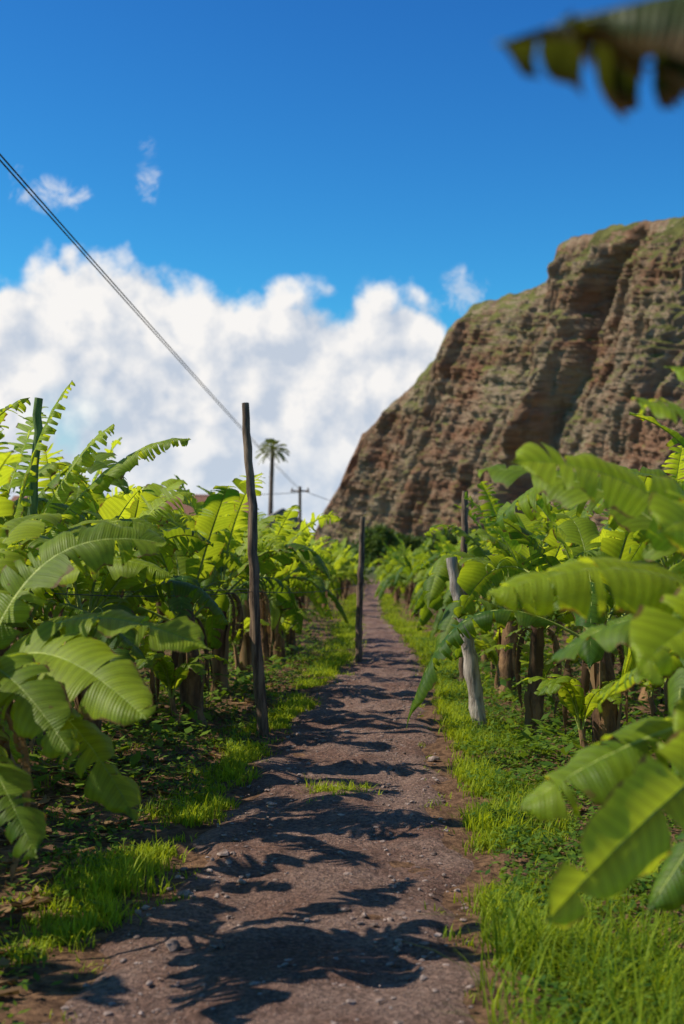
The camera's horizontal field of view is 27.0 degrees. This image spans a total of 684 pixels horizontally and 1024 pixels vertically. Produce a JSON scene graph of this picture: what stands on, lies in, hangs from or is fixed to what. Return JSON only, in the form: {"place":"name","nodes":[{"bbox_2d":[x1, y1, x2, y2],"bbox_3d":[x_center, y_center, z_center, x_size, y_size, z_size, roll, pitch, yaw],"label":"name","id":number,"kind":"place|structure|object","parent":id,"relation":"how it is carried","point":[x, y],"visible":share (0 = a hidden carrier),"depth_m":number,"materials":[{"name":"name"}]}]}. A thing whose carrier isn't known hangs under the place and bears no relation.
{"place":"outdoors","nodes":[
{"label":"outdoors","id":0,"kind":"place"},
{"bbox_2d":[44,580,485,1023],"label":"dirt path","id":1,"kind":"structure","parent":0,"point":[312,890],"depth_m":6.26,"materials":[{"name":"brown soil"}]},
{"bbox_2d":[165,729,439,1023],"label":"stones","id":2,"kind":"object","parent":1,"relation":"on","point":[172,944],"visible":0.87,"depth_m":6.30,"materials":[{"name":"grey stone"}]},
{"bbox_2d":[0,547,683,1023],"bbox_3d":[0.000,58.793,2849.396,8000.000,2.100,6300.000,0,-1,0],"label":"ground","id":3,"kind":"structure","parent":0,"point":[44,997],"depth_m":7.41,"materials":[{"name":"soil"}]},
{"bbox_2d":[0,708,21,763],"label":"banana plant","id":4,"kind":"object","parent":3,"relation":"on","point":[16,755],"visible":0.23,"depth_m":6.62,"materials":[{"name":"green plant"}]},
{"bbox_2d":[19,397,42,805],"bbox_3d":[-1.808,0.601,8.188,0.161,2.525,0.076,0,-1,0],"label":"bamboo pole","id":5,"kind":"object","parent":3,"relation":"on","point":[38,429],"visible":0.34,"depth_m":8.19,"materials":[{"name":"green plant"}]},
{"bbox_2d":[0,398,90,527],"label":"banana plant","id":6,"kind":"object","parent":3,"relation":"on","point":[17,405],"visible":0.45,"depth_m":9.34,"materials":[{"name":"green plant"}]},
{"bbox_2d":[0,407,146,638],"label":"banana plant","id":7,"kind":"object","parent":3,"relation":"on","point":[49,470],"visible":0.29,"depth_m":11.32,"materials":[{"name":"green plant"}]},
{"bbox_2d":[0,380,190,826],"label":"banana plant","id":8,"kind":"object","parent":3,"relation":"on","point":[100,484],"visible":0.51,"depth_m":7.93,"materials":[{"name":"green plant"}]},
{"bbox_2d":[3,437,200,648],"bbox_3d":[-2.664,0.613,14.652,2.159,2.752,2.398,1,-2,-42],"label":"banana plant","id":9,"kind":"object","parent":3,"relation":"on","point":[76,493],"visible":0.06,"depth_m":14.23,"materials":[{"name":"green plant"}]},
{"bbox_2d":[0,448,210,884],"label":"banana plant","id":10,"kind":"object","parent":3,"relation":"on","point":[118,692],"visible":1,"depth_m":5.34,"materials":[{"name":"green plant"}]},
{"bbox_2d":[7,486,228,769],"bbox_3d":[-1.984,0.824,9.774,2.035,2.078,2.042,-1,-1,40],"label":"banana plant","id":11,"kind":"object","parent":3,"relation":"on","point":[111,507],"visible":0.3,"depth_m":9.89,"materials":[{"name":"green plant"}]},
{"bbox_2d":[13,479,246,716],"bbox_3d":[-1.899,0.812,12.842,2.282,2.275,1.919,0,-1,-22],"label":"banana plant","id":12,"kind":"object","parent":3,"relation":"on","point":[150,493],"visible":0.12,"depth_m":12.91,"materials":[{"name":"green plant"}]},
{"bbox_2d":[46,486,313,731],"bbox_3d":[-1.489,0.867,12.400,2.154,2.174,2.261,-1,-2,44],"label":"banana plant","id":13,"kind":"object","parent":3,"relation":"on","point":[186,674],"visible":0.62,"depth_m":12.24,"materials":[{"name":"green plant"}]},
{"bbox_2d":[154,473,329,695],"bbox_3d":[-1.202,0.781,14.641,1.806,2.341,2.344,0,-1,-12],"label":"banana plant","id":14,"kind":"object","parent":3,"relation":"on","point":[222,651],"visible":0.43,"depth_m":14.48,"materials":[{"name":"green plant"}]},
{"bbox_2d":[165,486,342,681],"bbox_3d":[-0.943,0.857,16.578,1.952,2.323,2.040,-1,-1,38],"label":"banana plant","id":15,"kind":"object","parent":3,"relation":"on","point":[243,660],"visible":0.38,"depth_m":16.52,"materials":[{"name":"green plant"}]},
{"bbox_2d":[242,402,268,736],"bbox_3d":[-0.699,0.520,11.591,0.239,2.826,0.109,0,-1,0],"label":"wooden pole","id":16,"kind":"object","parent":3,"relation":"on","point":[258,671],"visible":0.95,"depth_m":11.56,"materials":[{"name":"brown wood"}]},
{"bbox_2d":[45,591,251,596],"bbox_3d":[-1.260,0.555,9.891,0.005,0.126,3.568,0,-1,18],"label":"trellis wire","id":17,"kind":"object","parent":16,"relation":"attached to","point":[136,596],"visible":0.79,"depth_m":9.41,"materials":[{"name":"grey metal"}]},
{"bbox_2d":[66,589,248,592],"bbox_3d":[-2.860,0.636,11.689,4.285,0.056,0.005,0,-1,3],"label":"trellis wire","id":18,"kind":"object","parent":16,"relation":"attached to","point":[204,590],"visible":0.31,"depth_m":11.60,"materials":[{"name":"grey metal"}]},
{"bbox_2d":[264,584,358,592],"bbox_3d":[-0.235,0.817,15.537,0.005,0.186,7.960,0,-1,7],"label":"trellis wire","id":19,"kind":"object","parent":16,"relation":"attached to","point":[301,592],"visible":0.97,"depth_m":13.86,"materials":[{"name":"grey metal"}]},
{"bbox_2d":[255,438,289,515],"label":"palm tree","id":20,"kind":"object","parent":3,"relation":"on","point":[271,448],"visible":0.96,"depth_m":119.92,"materials":[{"name":"green plant"}]},
{"bbox_2d":[222,520,328,668],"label":"banana plant","id":21,"kind":"object","parent":3,"relation":"on","point":[276,613],"visible":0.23,"depth_m":18.67,"materials":[{"name":"green plant"}]},
{"bbox_2d":[222,535,336,654],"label":"banana plant","id":22,"kind":"object","parent":3,"relation":"on","point":[318,581],"visible":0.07,"depth_m":21.39,"materials":[{"name":"green plant"}]},
{"bbox_2d":[267,510,297,525],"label":"walls","id":23,"kind":"structure","parent":3,"relation":"on","point":[282,513],"depth_m":113.03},
{"bbox_2d":[269,508,309,527],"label":"roof","id":24,"kind":"structure","parent":23,"relation":"on","point":[277,511],"depth_m":112.78,"materials":[{"name":"stone"}]},
{"bbox_2d":[290,486,308,528],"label":"utility pole","id":25,"kind":"object","parent":3,"relation":"on","point":[299,511],"visible":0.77,"depth_m":89.97,"materials":[{"name":"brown wood"}]},
{"bbox_2d":[0,154,277,465],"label":"power line","id":26,"kind":"object","parent":25,"relation":"attached to","point":[18,175],"visible":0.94,"depth_m":20.59,"materials":[{"name":"metal"}]},
{"bbox_2d":[0,159,298,489],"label":"power line","id":27,"kind":"object","parent":25,"relation":"attached to","point":[15,177],"visible":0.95,"depth_m":21.21,"materials":[{"name":"metal"}]},
{"bbox_2d":[10,492,298,496],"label":"power line","id":28,"kind":"object","parent":25,"relation":"attached to","point":[197,496],"visible":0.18,"depth_m":90.86,"materials":[{"name":"metal"}]},
{"bbox_2d":[307,492,395,515],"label":"power line","id":29,"kind":"object","parent":25,"relation":"attached to","point":[348,506],"visible":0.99,"depth_m":111.04,"materials":[{"name":"metal"}]},
{"bbox_2d":[3,509,621,674],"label":"banana plantation","id":30,"kind":"object","parent":3,"relation":"on","point":[398,572],"visible":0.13,"depth_m":37.68,"materials":[{"name":"green plant"}]},
{"bbox_2d":[0,592,683,1023],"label":"grass verge","id":31,"kind":"object","parent":3,"relation":"on","point":[112,884],"depth_m":6.26,"materials":[{"name":"green plant"}]},
{"bbox_2d":[0,652,683,1023],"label":"leaf litter","id":32,"kind":"object","parent":3,"relation":"on","point":[28,900],"visible":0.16,"depth_m":8.81,"materials":[{"name":"brown plant"}]},
{"bbox_2d":[0,636,683,1023],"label":"weeds","id":33,"kind":"object","parent":3,"relation":"on","point":[554,856],"visible":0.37,"depth_m":7.67,"materials":[{"name":"green plant"}]},
{"bbox_2d":[27,590,670,793],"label":"undergrowth","id":34,"kind":"object","parent":3,"relation":"on","point":[155,726],"visible":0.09,"depth_m":11.63,"materials":[{"name":"green plant"}]},
{"bbox_2d":[354,516,365,661],"bbox_3d":[0.248,1.124,19.477,0.157,2.126,0.111,0,-1,0],"label":"wooden pole","id":35,"kind":"object","parent":3,"relation":"on","point":[359,616],"visible":0.95,"depth_m":19.45,"materials":[{"name":"brown wood"}]},
{"bbox_2d":[312,537,442,574],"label":"distant foliage","id":36,"kind":"object","parent":3,"relation":"on","point":[368,560],"visible":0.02,"depth_m":146.66,"materials":[{"name":"green plant"}]},
{"bbox_2d":[357,524,401,576],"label":"tree","id":37,"kind":"object","parent":3,"relation":"on","point":[379,535],"visible":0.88,"depth_m":137.24,"materials":[{"name":"green plant"}]},
{"bbox_2d":[392,534,437,551],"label":"tree","id":38,"kind":"object","parent":3,"relation":"on","point":[414,542],"visible":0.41,"depth_m":145.14,"materials":[{"name":"green plant"}]},
{"bbox_2d":[425,527,476,550],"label":"tree","id":39,"kind":"object","parent":3,"relation":"on","point":[451,538],"visible":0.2,"depth_m":148.34,"materials":[{"name":"green plant"}]},
{"bbox_2d":[417,541,493,663],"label":"banana plant","id":40,"kind":"object","parent":3,"relation":"on","point":[426,613],"visible":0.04,"depth_m":19.70,"materials":[{"name":"green plant"}]},
{"bbox_2d":[458,491,468,683],"bbox_3d":[1.365,0.890,15.988,0.122,2.253,0.119,0,-1,0],"label":"wooden pole","id":41,"kind":"object","parent":3,"relation":"on","point":[464,523],"visible":0.36,"depth_m":15.97,"materials":[{"name":"brown wood"}]},
{"bbox_2d":[446,557,488,727],"bbox_3d":[1.081,1.168,12.180,0.378,1.572,0.162,0,-1,0],"label":"wooden pole","id":42,"kind":"object","parent":3,"relation":"on","point":[472,677],"visible":0.67,"depth_m":12.13,"materials":[{"name":"grey wood"}]},
{"bbox_2d":[411,481,568,695],"bbox_3d":[1.722,0.819,14.400,1.964,2.254,1.768,0,-1,-6],"label":"banana plant","id":43,"kind":"object","parent":3,"relation":"on","point":[434,585],"visible":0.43,"depth_m":14.38,"materials":[{"name":"green plant"}]},
{"bbox_2d":[419,504,571,678],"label":"banana plant","id":44,"kind":"object","parent":3,"relation":"on","point":[432,559],"visible":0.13,"depth_m":16.70,"materials":[{"name":"green plant"}]},
{"bbox_2d":[435,512,623,733],"bbox_3d":[1.679,0.945,11.936,1.631,1.933,1.940,0,-1,11],"label":"banana plant","id":45,"kind":"object","parent":3,"relation":"on","point":[536,656],"visible":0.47,"depth_m":11.77,"materials":[{"name":"green plant"}]},
{"bbox_2d":[406,471,683,749],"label":"banana plant","id":46,"kind":"object","parent":3,"relation":"on","point":[598,679],"visible":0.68,"depth_m":9.96,"materials":[{"name":"green plant"}]},
{"bbox_2d":[505,502,624,711],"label":"banana plant","id":47,"kind":"object","parent":3,"relation":"on","point":[542,538],"visible":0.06,"depth_m":12.98,"materials":[{"name":"green plant"}]},
{"bbox_2d":[476,366,683,928],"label":"banana plant","id":48,"kind":"object","parent":3,"relation":"on","point":[633,786],"visible":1,"depth_m":3.89,"materials":[{"name":"green plant"}]},
{"bbox_2d":[494,487,683,782],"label":"banana plant","id":49,"kind":"object","parent":3,"relation":"on","point":[527,499],"visible":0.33,"depth_m":6.56,"materials":[{"name":"green plant"}]},
{"bbox_2d":[496,0,683,121],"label":"banana plant","id":50,"kind":"object","parent":3,"relation":"on","point":[626,40],"visible":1,"depth_m":1.41,"materials":[{"name":"green plant"}]},
{"bbox_2d":[545,505,676,704],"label":"banana plant","id":51,"kind":"object","parent":3,"relation":"on","point":[641,695],"depth_m":13.91,"materials":[{"name":"green plant"}]},
{"bbox_2d":[550,446,683,718],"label":"banana plant","id":52,"kind":"object","parent":3,"relation":"on","point":[678,466],"visible":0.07,"depth_m":11.71,"materials":[{"name":"green plant"}]},
{"bbox_2d":[550,477,683,588],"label":"banana plant","id":53,"kind":"object","parent":3,"relation":"on","point":[595,552],"visible":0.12,"depth_m":10.10,"materials":[{"name":"green plant"}]},
{"bbox_2d":[621,412,683,686],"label":"banana plant","id":54,"kind":"object","parent":3,"relation":"on","point":[630,663],"visible":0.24,"depth_m":8.72,"materials":[{"name":"green plant"}]},
{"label":"walls","id":55,"kind":"object","parent":3,"relation":"on","visible":0},
{"bbox_2d":[130,494,248,516],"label":"roof","id":56,"kind":"structure","parent":55,"relation":"on","point":[188,509],"depth_m":110.32,"materials":[{"name":"ceramic"}]},
{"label":"walls","id":57,"kind":"object","parent":3,"relation":"on","visible":0},
{"bbox_2d":[11,496,26,500],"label":"roof","id":58,"kind":"structure","parent":57,"relation":"on","point":[14,498],"depth_m":117.98,"materials":[{"name":"ceramic"}]},
{"bbox_2d":[0,0,683,534],"label":"sky","id":59,"kind":"structure","parent":0,"point":[303,200],"materials":[{"name":"blue"}]},
{"bbox_2d":[311,216,683,546],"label":"cliff","id":60,"kind":"structure","parent":0,"point":[578,350],"depth_m":564.91,"materials":[{"name":"brown stone"}]}
]}

